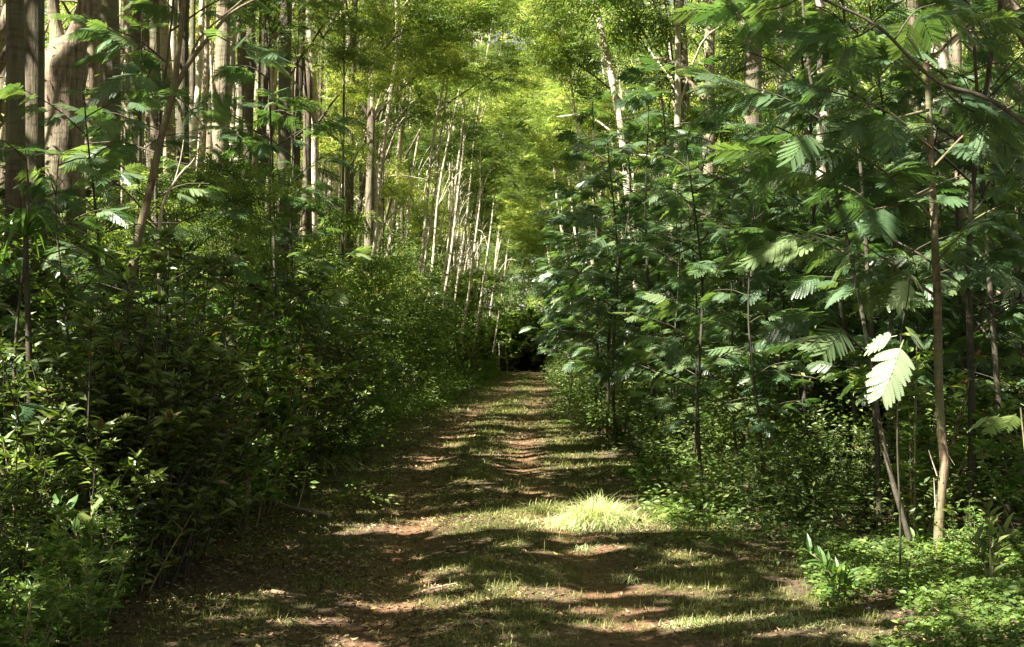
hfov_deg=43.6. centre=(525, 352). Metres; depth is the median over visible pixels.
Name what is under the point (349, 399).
shrub
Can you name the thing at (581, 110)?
canopy tree
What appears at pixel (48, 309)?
shrub
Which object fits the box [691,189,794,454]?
feathery sapling
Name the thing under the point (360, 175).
forest tree
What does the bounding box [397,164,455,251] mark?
forest tree
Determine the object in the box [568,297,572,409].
thin stem
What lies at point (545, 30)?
canopy tree
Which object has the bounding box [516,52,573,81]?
canopy tree
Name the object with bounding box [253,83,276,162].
forest tree
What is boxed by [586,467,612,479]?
fallen branch
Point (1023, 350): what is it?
feathery sapling
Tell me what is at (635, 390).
shrub
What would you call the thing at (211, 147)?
forest tree
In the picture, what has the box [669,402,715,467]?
shrub
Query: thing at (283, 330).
shrub
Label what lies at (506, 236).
canopy tree
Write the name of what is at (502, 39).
canopy tree
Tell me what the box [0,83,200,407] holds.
feathery sapling
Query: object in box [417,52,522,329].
canopy tree
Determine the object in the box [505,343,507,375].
thin stem
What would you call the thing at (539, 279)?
feathery sapling
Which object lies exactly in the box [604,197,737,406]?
feathery sapling
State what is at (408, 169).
forest tree
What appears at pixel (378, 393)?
shrub
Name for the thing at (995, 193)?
feathery sapling
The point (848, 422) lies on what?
shrub
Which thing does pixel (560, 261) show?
feathery sapling
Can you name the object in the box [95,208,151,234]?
shrub
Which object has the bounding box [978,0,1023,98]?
forest tree
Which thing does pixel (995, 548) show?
broad leaf shoot
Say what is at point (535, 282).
understory tree
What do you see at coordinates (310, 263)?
understory tree
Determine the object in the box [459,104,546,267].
canopy tree
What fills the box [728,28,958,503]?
feathery sapling
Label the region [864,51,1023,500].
feathery sapling
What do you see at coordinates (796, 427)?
shrub
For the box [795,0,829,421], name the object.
forest tree
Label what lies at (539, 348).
feathery sapling
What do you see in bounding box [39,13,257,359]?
feathery sapling
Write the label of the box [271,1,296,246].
forest tree
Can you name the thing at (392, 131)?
forest tree
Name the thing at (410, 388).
shrub
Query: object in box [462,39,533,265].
canopy tree
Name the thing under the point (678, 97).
forest tree
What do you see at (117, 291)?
shrub
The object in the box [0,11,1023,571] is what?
undergrowth
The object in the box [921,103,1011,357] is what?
feathery sapling
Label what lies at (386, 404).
shrub
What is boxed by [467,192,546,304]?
canopy tree
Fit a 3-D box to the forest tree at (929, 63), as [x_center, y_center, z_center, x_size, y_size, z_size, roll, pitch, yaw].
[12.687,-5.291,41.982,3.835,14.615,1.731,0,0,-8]
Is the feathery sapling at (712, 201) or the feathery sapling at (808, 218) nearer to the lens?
the feathery sapling at (808, 218)
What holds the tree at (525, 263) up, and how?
on the ground at (660, 610)
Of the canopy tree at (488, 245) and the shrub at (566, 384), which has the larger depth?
the canopy tree at (488, 245)
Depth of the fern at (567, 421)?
29.11 m
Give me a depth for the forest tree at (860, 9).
39.71 m
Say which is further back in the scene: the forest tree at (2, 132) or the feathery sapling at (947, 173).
the forest tree at (2, 132)
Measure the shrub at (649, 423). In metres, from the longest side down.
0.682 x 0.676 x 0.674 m
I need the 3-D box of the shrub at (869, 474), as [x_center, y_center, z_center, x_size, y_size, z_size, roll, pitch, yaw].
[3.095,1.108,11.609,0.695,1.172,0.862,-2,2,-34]
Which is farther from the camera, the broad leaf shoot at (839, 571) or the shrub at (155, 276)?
the shrub at (155, 276)
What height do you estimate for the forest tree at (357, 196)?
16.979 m
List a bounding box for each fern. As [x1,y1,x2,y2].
[555,419,580,422]
[613,464,656,472]
[641,505,688,513]
[647,511,717,525]
[677,494,740,508]
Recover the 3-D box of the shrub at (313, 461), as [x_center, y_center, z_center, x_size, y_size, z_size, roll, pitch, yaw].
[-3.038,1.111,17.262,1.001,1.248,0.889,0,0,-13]
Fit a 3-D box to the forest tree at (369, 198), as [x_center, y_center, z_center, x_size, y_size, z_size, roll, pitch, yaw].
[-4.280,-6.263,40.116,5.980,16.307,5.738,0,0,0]
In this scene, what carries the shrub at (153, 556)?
on the ground at (660, 610)
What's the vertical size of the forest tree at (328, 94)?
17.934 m
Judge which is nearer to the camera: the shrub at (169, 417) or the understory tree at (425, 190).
the shrub at (169, 417)
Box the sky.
[45,0,1019,315]
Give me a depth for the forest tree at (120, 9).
42.91 m
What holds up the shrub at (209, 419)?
on the ground at (660, 610)
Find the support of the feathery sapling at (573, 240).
on the ground at (660, 610)
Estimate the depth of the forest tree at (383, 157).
43.17 m
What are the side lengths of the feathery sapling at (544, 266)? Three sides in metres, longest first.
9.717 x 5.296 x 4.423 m
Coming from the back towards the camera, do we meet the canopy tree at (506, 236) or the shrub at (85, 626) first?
the canopy tree at (506, 236)
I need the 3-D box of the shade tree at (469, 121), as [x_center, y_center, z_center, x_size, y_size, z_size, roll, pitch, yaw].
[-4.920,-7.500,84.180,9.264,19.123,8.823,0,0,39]
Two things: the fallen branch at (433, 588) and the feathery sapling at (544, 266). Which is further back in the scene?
the feathery sapling at (544, 266)
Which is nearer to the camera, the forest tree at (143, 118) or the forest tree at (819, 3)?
the forest tree at (819, 3)
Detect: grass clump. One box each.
[456,491,691,536]
[516,498,579,514]
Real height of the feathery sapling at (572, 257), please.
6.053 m
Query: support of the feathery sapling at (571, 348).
on the ground at (660, 610)
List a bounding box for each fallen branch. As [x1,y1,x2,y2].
[207,556,272,574]
[266,475,331,517]
[270,589,306,596]
[294,473,339,495]
[429,583,456,590]
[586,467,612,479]
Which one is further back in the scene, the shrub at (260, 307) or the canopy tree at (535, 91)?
the canopy tree at (535, 91)
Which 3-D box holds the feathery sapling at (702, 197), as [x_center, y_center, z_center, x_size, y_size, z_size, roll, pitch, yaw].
[2.628,-0.511,15.567,2.340,4.597,2.190,0,0,-27]
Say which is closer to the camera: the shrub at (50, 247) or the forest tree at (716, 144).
the shrub at (50, 247)
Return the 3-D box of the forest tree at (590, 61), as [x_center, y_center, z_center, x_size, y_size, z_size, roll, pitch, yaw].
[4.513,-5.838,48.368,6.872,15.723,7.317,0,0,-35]
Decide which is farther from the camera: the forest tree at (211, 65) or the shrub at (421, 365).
the forest tree at (211, 65)
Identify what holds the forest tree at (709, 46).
on the ground at (660, 610)
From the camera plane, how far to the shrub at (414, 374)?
35.28 m
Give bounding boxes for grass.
[54,371,921,646]
[310,452,367,474]
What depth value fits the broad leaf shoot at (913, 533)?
9.83 m
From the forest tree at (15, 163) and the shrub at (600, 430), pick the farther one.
the shrub at (600, 430)
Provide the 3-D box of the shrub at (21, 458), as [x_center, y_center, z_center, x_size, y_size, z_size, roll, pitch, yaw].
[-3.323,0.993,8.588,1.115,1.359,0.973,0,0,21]
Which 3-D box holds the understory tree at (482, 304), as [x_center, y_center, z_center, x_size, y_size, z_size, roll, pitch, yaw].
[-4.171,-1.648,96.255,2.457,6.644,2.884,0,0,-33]
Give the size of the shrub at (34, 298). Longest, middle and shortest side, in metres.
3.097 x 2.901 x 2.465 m
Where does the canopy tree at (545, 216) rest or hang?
on the ground at (660, 610)
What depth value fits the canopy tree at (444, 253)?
79.10 m
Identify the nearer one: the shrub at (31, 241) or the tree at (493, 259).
the shrub at (31, 241)
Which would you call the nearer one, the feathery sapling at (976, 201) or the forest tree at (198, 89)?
the feathery sapling at (976, 201)
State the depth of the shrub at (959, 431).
14.19 m
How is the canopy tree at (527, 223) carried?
on the ground at (660, 610)
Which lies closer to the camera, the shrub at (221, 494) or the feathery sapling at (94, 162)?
the feathery sapling at (94, 162)
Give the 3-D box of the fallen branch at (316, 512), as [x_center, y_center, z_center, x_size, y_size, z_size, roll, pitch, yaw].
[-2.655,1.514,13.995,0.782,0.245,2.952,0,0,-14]
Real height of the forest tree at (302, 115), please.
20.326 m
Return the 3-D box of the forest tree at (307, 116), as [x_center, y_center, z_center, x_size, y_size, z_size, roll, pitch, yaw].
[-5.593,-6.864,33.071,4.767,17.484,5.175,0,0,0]
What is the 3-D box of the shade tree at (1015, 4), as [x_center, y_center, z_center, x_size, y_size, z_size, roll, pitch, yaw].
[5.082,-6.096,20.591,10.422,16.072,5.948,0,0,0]
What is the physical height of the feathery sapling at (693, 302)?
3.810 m
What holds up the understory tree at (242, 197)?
on the ground at (660, 610)
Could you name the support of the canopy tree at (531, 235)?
on the ground at (660, 610)
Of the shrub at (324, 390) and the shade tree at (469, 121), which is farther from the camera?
the shade tree at (469, 121)
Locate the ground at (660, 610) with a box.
[2,370,1023,646]
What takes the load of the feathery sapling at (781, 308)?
on the ground at (660, 610)
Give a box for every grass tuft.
[348,464,361,471]
[511,515,533,523]
[566,543,598,553]
[605,569,639,583]
[628,542,658,552]
[667,616,729,633]
[698,615,759,631]
[731,612,794,629]
[763,611,822,628]
[792,613,850,628]
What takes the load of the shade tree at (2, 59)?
on the ground at (660, 610)
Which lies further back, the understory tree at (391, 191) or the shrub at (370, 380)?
the understory tree at (391, 191)
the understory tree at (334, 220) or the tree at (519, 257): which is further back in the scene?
the tree at (519, 257)
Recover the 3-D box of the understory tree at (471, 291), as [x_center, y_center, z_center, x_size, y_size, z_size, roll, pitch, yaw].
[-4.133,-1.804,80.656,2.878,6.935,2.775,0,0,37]
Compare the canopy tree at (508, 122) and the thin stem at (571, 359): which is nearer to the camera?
the thin stem at (571, 359)
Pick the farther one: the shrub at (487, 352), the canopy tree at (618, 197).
the shrub at (487, 352)
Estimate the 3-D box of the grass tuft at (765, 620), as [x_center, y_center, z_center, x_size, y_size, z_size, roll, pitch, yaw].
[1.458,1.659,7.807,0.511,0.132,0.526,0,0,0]
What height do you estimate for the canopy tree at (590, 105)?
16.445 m
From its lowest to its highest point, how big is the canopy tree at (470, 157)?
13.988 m
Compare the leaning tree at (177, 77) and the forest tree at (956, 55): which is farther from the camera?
the forest tree at (956, 55)
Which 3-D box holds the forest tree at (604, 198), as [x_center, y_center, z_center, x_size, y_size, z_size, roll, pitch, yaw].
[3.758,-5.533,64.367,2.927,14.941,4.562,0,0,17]
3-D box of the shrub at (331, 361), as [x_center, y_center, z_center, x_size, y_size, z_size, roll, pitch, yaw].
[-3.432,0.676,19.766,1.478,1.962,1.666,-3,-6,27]
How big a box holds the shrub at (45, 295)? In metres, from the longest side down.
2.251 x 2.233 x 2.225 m
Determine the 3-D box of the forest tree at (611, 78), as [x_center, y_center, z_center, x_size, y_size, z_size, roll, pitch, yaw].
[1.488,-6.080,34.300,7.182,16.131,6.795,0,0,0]
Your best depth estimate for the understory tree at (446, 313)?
44.94 m
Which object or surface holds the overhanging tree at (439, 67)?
on the ground at (660, 610)
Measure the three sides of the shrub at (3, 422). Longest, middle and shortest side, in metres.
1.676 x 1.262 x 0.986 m
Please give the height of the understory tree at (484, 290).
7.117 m
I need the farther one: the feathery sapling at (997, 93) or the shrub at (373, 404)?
the shrub at (373, 404)
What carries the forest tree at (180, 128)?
on the ground at (660, 610)
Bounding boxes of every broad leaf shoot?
[47,489,107,620]
[71,542,108,641]
[799,534,861,602]
[903,527,922,548]
[961,489,1021,595]
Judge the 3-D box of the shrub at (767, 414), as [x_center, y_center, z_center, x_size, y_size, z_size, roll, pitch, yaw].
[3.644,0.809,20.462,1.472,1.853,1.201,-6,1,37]
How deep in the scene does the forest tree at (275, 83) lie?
42.28 m
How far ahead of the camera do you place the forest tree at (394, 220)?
64.31 m
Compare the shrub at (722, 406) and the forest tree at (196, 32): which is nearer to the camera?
the shrub at (722, 406)
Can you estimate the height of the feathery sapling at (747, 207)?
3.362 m
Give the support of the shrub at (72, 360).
on the ground at (660, 610)
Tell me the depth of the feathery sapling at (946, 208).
18.33 m
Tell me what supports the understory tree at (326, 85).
on the ground at (660, 610)
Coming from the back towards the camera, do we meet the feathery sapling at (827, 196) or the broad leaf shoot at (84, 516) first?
the feathery sapling at (827, 196)
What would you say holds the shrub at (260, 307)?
on the ground at (660, 610)
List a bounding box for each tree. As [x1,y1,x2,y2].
[0,0,73,162]
[0,0,123,213]
[0,3,5,52]
[0,10,97,127]
[0,45,5,74]
[2,0,25,398]
[24,0,44,324]
[45,0,98,282]
[45,0,145,158]
[45,1,76,33]
[59,0,177,221]
[60,1,203,100]
[66,0,304,363]
[79,156,281,344]
[84,21,98,228]
[86,163,235,257]
[98,0,120,286]
[119,0,123,199]
[119,0,331,247]
[121,4,123,114]
[121,11,142,109]
[122,0,130,206]
[130,0,142,212]
[131,140,337,347]
[142,14,150,218]
[142,74,144,139]
[142,134,143,183]
[144,139,145,181]
[149,0,163,237]
[151,240,249,295]
[163,0,176,223]
[167,0,237,170]
[175,17,235,136]
[176,0,189,222]
[187,212,356,348]
[189,0,195,150]
[190,0,204,220]
[194,0,211,209]
[195,1,213,166]
[197,0,338,327]
[198,0,255,159]
[203,124,212,242]
[207,0,230,323]
[209,20,255,106]
[211,16,236,86]
[227,236,323,277]
[229,0,235,114]
[230,58,235,159]
[236,6,243,157]
[236,7,279,216]
[236,8,246,202]
[238,6,255,246]
[239,227,362,340]
[251,1,320,249]
[251,248,316,279]
[252,92,322,215]
[253,1,272,248]
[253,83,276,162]
[253,96,381,179]
[265,0,386,180]
[265,1,292,211]
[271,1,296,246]
[273,16,332,140]
[276,0,291,296]
[277,54,375,217]
[289,0,305,268]
[291,0,423,339]
[291,2,297,112]
[291,9,395,327]
[291,16,294,155]
[291,29,298,271]
[291,47,419,191]
[292,206,411,367]
[293,249,346,315]
[298,4,311,268]
[298,217,371,303]
[299,75,303,215]
[300,204,370,255]
[306,0,343,258]
[315,9,336,170]
[316,0,437,245]
[316,0,468,226]
[316,21,324,236]
[316,67,367,213]
[317,40,325,212]
[317,280,375,328]
[318,0,438,217]
[321,132,412,244]
[326,19,403,260]
[327,1,340,222]
[328,0,463,231]
[332,147,432,229]
[336,119,399,164]
[337,18,436,236]
[338,0,374,253]
[338,29,497,239]
[339,155,423,311]
[340,0,412,316]
[346,250,422,320]
[353,0,508,260]
[354,0,367,144]
[355,208,399,244]
[356,134,440,225]
[357,77,363,262]
[359,0,533,319]
[360,0,424,338]
[362,241,441,345]
[366,84,453,177]
[375,39,383,175]
[377,0,412,206]
[377,50,548,255]
[379,118,442,263]
[379,122,461,265]
[384,0,454,275]
[384,227,448,268]
[385,147,416,236]
[387,210,471,257]
[388,65,405,257]
[390,78,403,251]
[391,30,465,262]
[392,268,452,341]
[394,126,530,261]
[396,194,470,231]
[397,43,414,248]
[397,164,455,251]
[405,80,481,266]
[406,43,530,310]
[406,51,502,303]
[406,253,442,272]
[407,0,525,297]
[407,89,411,262]
[407,128,501,272]
[409,266,454,326]
[413,100,518,166]
[415,176,436,212]
[416,257,450,308]
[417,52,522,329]
[420,114,532,352]
[431,88,539,289]
[433,113,558,290]
[434,19,483,255]
[434,186,506,301]
[434,264,451,298]
[435,288,460,333]
[437,259,468,298]
[438,165,517,269]
[439,136,508,304]
[439,169,523,221]
[441,186,496,260]
[442,187,512,244]
[443,187,516,279]
[444,96,541,297]
[444,253,487,269]
[446,194,538,311]
[447,228,501,254]
[448,71,522,291]
[451,64,480,235]
[451,154,552,269]
[452,0,522,313]
[453,32,488,269]
[453,160,528,319]
[453,270,487,307]
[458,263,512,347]
[458,273,486,313]
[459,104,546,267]
[460,0,538,277]
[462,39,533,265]
[463,75,545,271]
[465,109,543,349]
[465,208,541,249]
[466,186,535,238]
[467,103,482,267]
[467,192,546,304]
[468,3,513,258]
[468,44,526,296]
[468,126,526,272]
[470,0,542,268]
[470,220,536,255]
[471,288,487,321]
[472,158,529,253]
[474,15,519,313]
[478,241,537,326]
[479,202,551,313]
[482,170,544,353]
[489,147,534,316]
[490,242,558,322]
[491,188,516,314]
[495,65,575,303]
[500,230,558,259]
[501,0,604,348]
[502,201,558,271]
[503,152,551,290]
[504,2,604,175]
[509,1,589,135]
[511,206,546,243]
[513,12,669,231]
[513,217,568,253]
[514,206,557,268]
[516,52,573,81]
[517,89,602,320]
[519,145,553,312]
[520,144,581,185]
[520,161,574,200]
[520,249,560,314]
[521,176,567,203]
[522,206,573,304]
[523,0,648,372]
[523,23,611,243]
[523,65,611,232]
[523,197,554,204]
[523,286,559,307]
[524,113,631,327]
[530,36,588,76]
[533,73,628,243]
[535,209,599,229]
[541,0,663,229]
[541,173,637,250]
[543,0,728,330]
[544,90,630,240]
[546,173,609,247]
[550,259,595,277]
[555,150,662,236]
[558,173,651,238]
[564,95,672,251]
[566,0,793,398]
[575,3,623,238]
[575,6,700,174]
[580,54,631,110]
[588,33,743,180]
[594,121,623,230]
[621,5,701,167]
[628,0,799,165]
[632,0,714,410]
[632,139,722,214]
[659,0,720,419]
[663,44,815,142]
[683,0,955,568]
[692,60,870,212]
[700,0,795,186]
[715,0,887,212]
[733,0,761,433]
[746,0,1023,555]
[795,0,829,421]
[838,11,933,116]
[858,0,1023,258]
[871,0,1023,174]
[898,0,1010,183]
[902,0,919,444]
[903,2,932,145]
[932,27,1011,174]
[936,6,1023,106]
[936,26,948,342]
[951,1,975,498]
[951,34,1023,341]
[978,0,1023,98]
[987,0,1023,57]
[991,0,1023,47]
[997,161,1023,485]
[1009,33,1023,66]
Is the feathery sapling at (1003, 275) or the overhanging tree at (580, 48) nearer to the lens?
the feathery sapling at (1003, 275)
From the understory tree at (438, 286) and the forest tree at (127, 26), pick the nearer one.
the forest tree at (127, 26)
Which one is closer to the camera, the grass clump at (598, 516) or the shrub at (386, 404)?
the grass clump at (598, 516)
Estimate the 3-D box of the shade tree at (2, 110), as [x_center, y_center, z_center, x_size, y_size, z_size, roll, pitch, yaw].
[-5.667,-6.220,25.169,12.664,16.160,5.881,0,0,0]
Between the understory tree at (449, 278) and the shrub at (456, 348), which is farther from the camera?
the understory tree at (449, 278)
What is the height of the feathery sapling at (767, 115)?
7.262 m
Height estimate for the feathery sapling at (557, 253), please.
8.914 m
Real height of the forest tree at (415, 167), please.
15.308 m
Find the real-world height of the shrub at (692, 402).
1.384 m
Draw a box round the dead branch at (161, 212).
[156,140,194,335]
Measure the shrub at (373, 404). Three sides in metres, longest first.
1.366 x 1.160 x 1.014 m
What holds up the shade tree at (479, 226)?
on the ground at (660, 610)
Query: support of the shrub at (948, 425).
on the ground at (660, 610)
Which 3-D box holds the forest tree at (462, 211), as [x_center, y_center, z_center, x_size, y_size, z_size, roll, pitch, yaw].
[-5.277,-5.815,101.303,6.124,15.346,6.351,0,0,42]
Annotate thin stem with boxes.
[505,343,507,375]
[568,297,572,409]
[624,238,626,406]
[668,349,671,457]
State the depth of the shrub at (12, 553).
6.63 m
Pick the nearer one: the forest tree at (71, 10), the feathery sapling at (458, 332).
the forest tree at (71, 10)
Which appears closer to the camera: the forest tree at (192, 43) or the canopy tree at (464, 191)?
the forest tree at (192, 43)
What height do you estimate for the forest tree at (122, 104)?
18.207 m
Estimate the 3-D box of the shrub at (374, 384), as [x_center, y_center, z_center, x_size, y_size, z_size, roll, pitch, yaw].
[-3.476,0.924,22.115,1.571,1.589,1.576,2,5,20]
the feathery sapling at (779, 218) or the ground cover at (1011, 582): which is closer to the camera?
the ground cover at (1011, 582)
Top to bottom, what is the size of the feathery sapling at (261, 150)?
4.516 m
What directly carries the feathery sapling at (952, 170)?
on the ground at (660, 610)
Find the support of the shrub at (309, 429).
on the ground at (660, 610)
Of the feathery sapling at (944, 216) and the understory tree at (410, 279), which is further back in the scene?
the understory tree at (410, 279)
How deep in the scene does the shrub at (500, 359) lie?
109.51 m
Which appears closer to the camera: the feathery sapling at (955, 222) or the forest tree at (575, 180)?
the feathery sapling at (955, 222)
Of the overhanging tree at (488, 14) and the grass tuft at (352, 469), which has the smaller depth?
the grass tuft at (352, 469)
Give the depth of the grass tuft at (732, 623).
7.69 m
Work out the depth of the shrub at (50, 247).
13.68 m
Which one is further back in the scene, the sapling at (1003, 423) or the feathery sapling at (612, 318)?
the feathery sapling at (612, 318)
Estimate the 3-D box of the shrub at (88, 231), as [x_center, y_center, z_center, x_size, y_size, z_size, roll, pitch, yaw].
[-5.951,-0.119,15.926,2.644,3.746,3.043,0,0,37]
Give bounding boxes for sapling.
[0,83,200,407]
[0,139,129,436]
[0,148,161,462]
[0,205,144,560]
[36,0,299,373]
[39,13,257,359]
[150,128,313,383]
[169,55,367,349]
[229,105,385,341]
[250,199,350,356]
[341,248,404,383]
[383,279,431,367]
[406,277,447,368]
[435,298,461,360]
[519,221,572,332]
[523,229,574,354]
[533,90,668,418]
[533,216,622,350]
[533,289,561,357]
[534,121,687,446]
[534,225,582,337]
[535,192,618,346]
[536,268,584,361]
[537,211,603,366]
[542,291,564,361]
[543,126,684,438]
[543,229,619,314]
[544,200,621,329]
[547,213,609,312]
[551,198,625,343]
[552,55,736,424]
[561,233,636,430]
[561,267,601,358]
[568,83,737,448]
[568,234,619,363]
[568,263,660,408]
[576,250,661,364]
[577,231,650,364]
[582,178,673,347]
[584,223,660,354]
[597,185,722,395]
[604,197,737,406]
[604,213,727,413]
[609,124,788,494]
[610,186,689,362]
[611,123,730,389]
[612,197,771,474]
[616,126,763,428]
[621,229,724,465]
[643,107,804,468]
[647,190,801,494]
[660,122,844,477]
[663,216,736,388]
[664,148,735,224]
[664,165,776,445]
[670,0,1023,159]
[670,184,737,329]
[676,0,933,492]
[680,183,822,510]
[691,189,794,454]
[693,157,744,292]
[701,222,787,393]
[703,153,849,424]
[703,174,857,443]
[706,242,773,383]
[709,172,860,462]
[709,249,819,410]
[712,92,882,334]
[713,188,801,384]
[713,277,746,372]
[718,141,842,390]
[727,180,851,382]
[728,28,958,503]
[736,208,856,408]
[737,126,903,422]
[743,61,981,428]
[754,243,801,431]
[757,0,1008,535]
[762,0,1005,527]
[762,222,855,387]
[771,93,979,459]
[801,177,939,458]
[804,0,1023,536]
[811,127,972,458]
[815,257,879,413]
[816,0,1023,528]
[816,112,1023,421]
[830,175,1011,515]
[832,63,1023,399]
[838,92,1009,352]
[842,190,954,462]
[856,96,1008,319]
[860,0,1023,470]
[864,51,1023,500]
[864,276,926,571]
[882,240,993,427]
[891,103,1001,288]
[892,81,1023,344]
[914,68,1023,405]
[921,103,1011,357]
[922,162,1011,408]
[927,166,1004,363]
[940,162,1023,400]
[942,98,1022,375]
[948,204,1023,469]
[966,404,1023,444]
[978,190,1023,394]
[1001,259,1023,409]
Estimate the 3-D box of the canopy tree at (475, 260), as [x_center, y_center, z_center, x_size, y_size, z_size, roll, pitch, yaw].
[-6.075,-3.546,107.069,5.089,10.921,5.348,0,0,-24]
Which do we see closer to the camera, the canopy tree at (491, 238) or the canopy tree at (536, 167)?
the canopy tree at (536, 167)
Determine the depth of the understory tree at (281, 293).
20.49 m
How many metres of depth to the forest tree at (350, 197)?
35.88 m
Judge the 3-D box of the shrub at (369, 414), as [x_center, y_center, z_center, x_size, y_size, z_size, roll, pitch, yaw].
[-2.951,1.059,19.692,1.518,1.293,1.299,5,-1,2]
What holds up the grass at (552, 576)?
on the ground at (660, 610)
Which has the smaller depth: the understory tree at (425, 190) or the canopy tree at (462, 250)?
the canopy tree at (462, 250)
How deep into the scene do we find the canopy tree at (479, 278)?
80.58 m
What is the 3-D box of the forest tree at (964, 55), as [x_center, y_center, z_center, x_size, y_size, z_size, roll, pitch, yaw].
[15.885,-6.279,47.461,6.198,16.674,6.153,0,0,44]
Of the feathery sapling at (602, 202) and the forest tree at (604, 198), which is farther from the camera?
the forest tree at (604, 198)
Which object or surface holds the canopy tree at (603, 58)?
on the ground at (660, 610)
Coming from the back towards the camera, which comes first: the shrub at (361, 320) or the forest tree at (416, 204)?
the forest tree at (416, 204)
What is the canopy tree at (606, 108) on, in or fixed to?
on the ground at (660, 610)
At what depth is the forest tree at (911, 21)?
16.93 m
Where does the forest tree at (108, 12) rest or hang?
on the ground at (660, 610)
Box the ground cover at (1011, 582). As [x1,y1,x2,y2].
[0,442,1023,646]
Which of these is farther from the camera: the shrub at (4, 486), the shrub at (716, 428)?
the shrub at (716, 428)
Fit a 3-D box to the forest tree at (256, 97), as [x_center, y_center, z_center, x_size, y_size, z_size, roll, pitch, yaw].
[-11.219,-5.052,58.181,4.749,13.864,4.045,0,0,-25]
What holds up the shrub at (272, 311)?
on the ground at (660, 610)
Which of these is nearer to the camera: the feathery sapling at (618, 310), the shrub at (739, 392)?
the shrub at (739, 392)
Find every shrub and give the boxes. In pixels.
[0,164,153,297]
[0,183,99,345]
[0,214,83,345]
[0,215,58,287]
[0,216,190,403]
[0,224,122,335]
[0,253,258,588]
[0,273,103,450]
[0,287,164,461]
[0,303,208,546]
[0,338,59,460]
[0,341,49,519]
[0,401,121,576]
[0,426,83,613]
[0,454,25,536]
[0,490,44,641]
[0,540,19,550]
[0,570,71,646]
[1,289,123,404]
[1,307,120,496]
[1,371,84,561]
[3,214,128,300]
[3,287,229,591]
[3,295,270,589]
[12,228,286,558]
[16,547,131,646]
[23,502,136,632]
[27,306,262,577]
[43,470,149,600]
[47,276,274,586]
[48,239,161,319]
[49,446,202,591]
[51,224,315,563]
[55,315,164,392]
[86,190,145,274]
[86,207,131,287]
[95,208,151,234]
[101,245,193,318]
[101,263,229,337]
[119,256,203,346]
[124,245,256,323]
[141,369,253,548]
[169,279,303,503]
[189,374,248,540]
[191,299,326,382]
[194,265,385,497]
[200,431,272,540]
[204,453,238,520]
[216,352,307,510]
[216,388,275,501]
[217,387,299,529]
[219,302,286,351]
[222,345,296,414]
[225,333,325,428]
[235,325,360,514]
[239,265,397,488]
[258,360,324,478]
[260,268,335,365]
[260,377,288,496]
[278,419,328,485]
[285,302,348,363]
[289,360,349,459]
[290,334,332,397]
[307,337,343,399]
[307,413,338,471]
[312,381,374,466]
[321,384,383,457]
[322,388,353,455]
[324,338,358,410]
[326,350,386,401]
[332,312,370,371]
[332,342,391,402]
[333,367,363,412]
[334,391,383,451]
[335,378,385,443]
[336,376,380,400]
[336,378,381,450]
[347,296,382,359]
[358,316,393,383]
[361,386,392,441]
[365,364,419,414]
[382,354,424,394]
[386,303,428,359]
[396,355,425,406]
[407,351,430,403]
[413,342,447,375]
[437,329,463,373]
[445,337,482,376]
[462,334,472,343]
[467,329,488,359]
[482,346,492,367]
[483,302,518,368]
[485,299,537,371]
[491,341,505,368]
[493,302,561,371]
[494,343,518,371]
[506,300,544,371]
[519,305,556,371]
[529,312,557,356]
[536,350,548,370]
[557,372,579,393]
[579,407,604,434]
[602,414,634,444]
[605,394,636,436]
[611,442,628,456]
[618,424,677,468]
[620,379,662,417]
[626,402,652,436]
[642,415,671,443]
[649,443,691,493]
[658,403,686,456]
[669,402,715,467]
[670,373,711,430]
[672,396,717,448]
[694,370,745,455]
[706,392,737,444]
[716,363,787,447]
[719,383,790,449]
[739,432,810,521]
[745,437,815,509]
[758,414,824,474]
[763,371,836,440]
[768,428,856,537]
[769,374,851,469]
[779,402,872,503]
[814,378,880,463]
[825,411,899,529]
[842,367,896,466]
[849,326,1016,532]
[863,362,934,468]
[880,433,967,528]
[894,353,1023,517]
[905,337,1003,473]
[914,361,1014,489]
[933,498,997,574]
[943,335,1008,476]
[950,360,1023,513]
[971,420,1023,543]
[977,352,1023,482]
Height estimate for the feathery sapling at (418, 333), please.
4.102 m
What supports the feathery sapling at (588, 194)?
on the ground at (660, 610)
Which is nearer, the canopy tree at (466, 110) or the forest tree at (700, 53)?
the forest tree at (700, 53)
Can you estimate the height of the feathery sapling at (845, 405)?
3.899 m
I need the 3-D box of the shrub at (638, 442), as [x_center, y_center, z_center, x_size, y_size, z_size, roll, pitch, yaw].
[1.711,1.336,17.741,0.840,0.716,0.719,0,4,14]
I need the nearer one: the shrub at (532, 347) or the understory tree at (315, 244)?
the understory tree at (315, 244)
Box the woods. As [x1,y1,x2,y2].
[45,0,1016,329]
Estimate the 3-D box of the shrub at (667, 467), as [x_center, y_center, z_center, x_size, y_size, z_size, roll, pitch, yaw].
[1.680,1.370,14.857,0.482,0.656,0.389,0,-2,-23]
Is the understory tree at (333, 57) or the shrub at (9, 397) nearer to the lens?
the shrub at (9, 397)
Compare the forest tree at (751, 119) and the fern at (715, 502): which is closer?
the fern at (715, 502)
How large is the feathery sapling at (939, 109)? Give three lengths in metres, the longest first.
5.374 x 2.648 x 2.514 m
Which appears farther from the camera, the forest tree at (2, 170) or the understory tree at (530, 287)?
the understory tree at (530, 287)
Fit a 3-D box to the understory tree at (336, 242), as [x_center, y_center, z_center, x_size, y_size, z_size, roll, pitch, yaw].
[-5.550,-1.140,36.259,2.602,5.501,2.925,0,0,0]
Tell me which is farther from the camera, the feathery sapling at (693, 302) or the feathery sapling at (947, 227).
the feathery sapling at (693, 302)

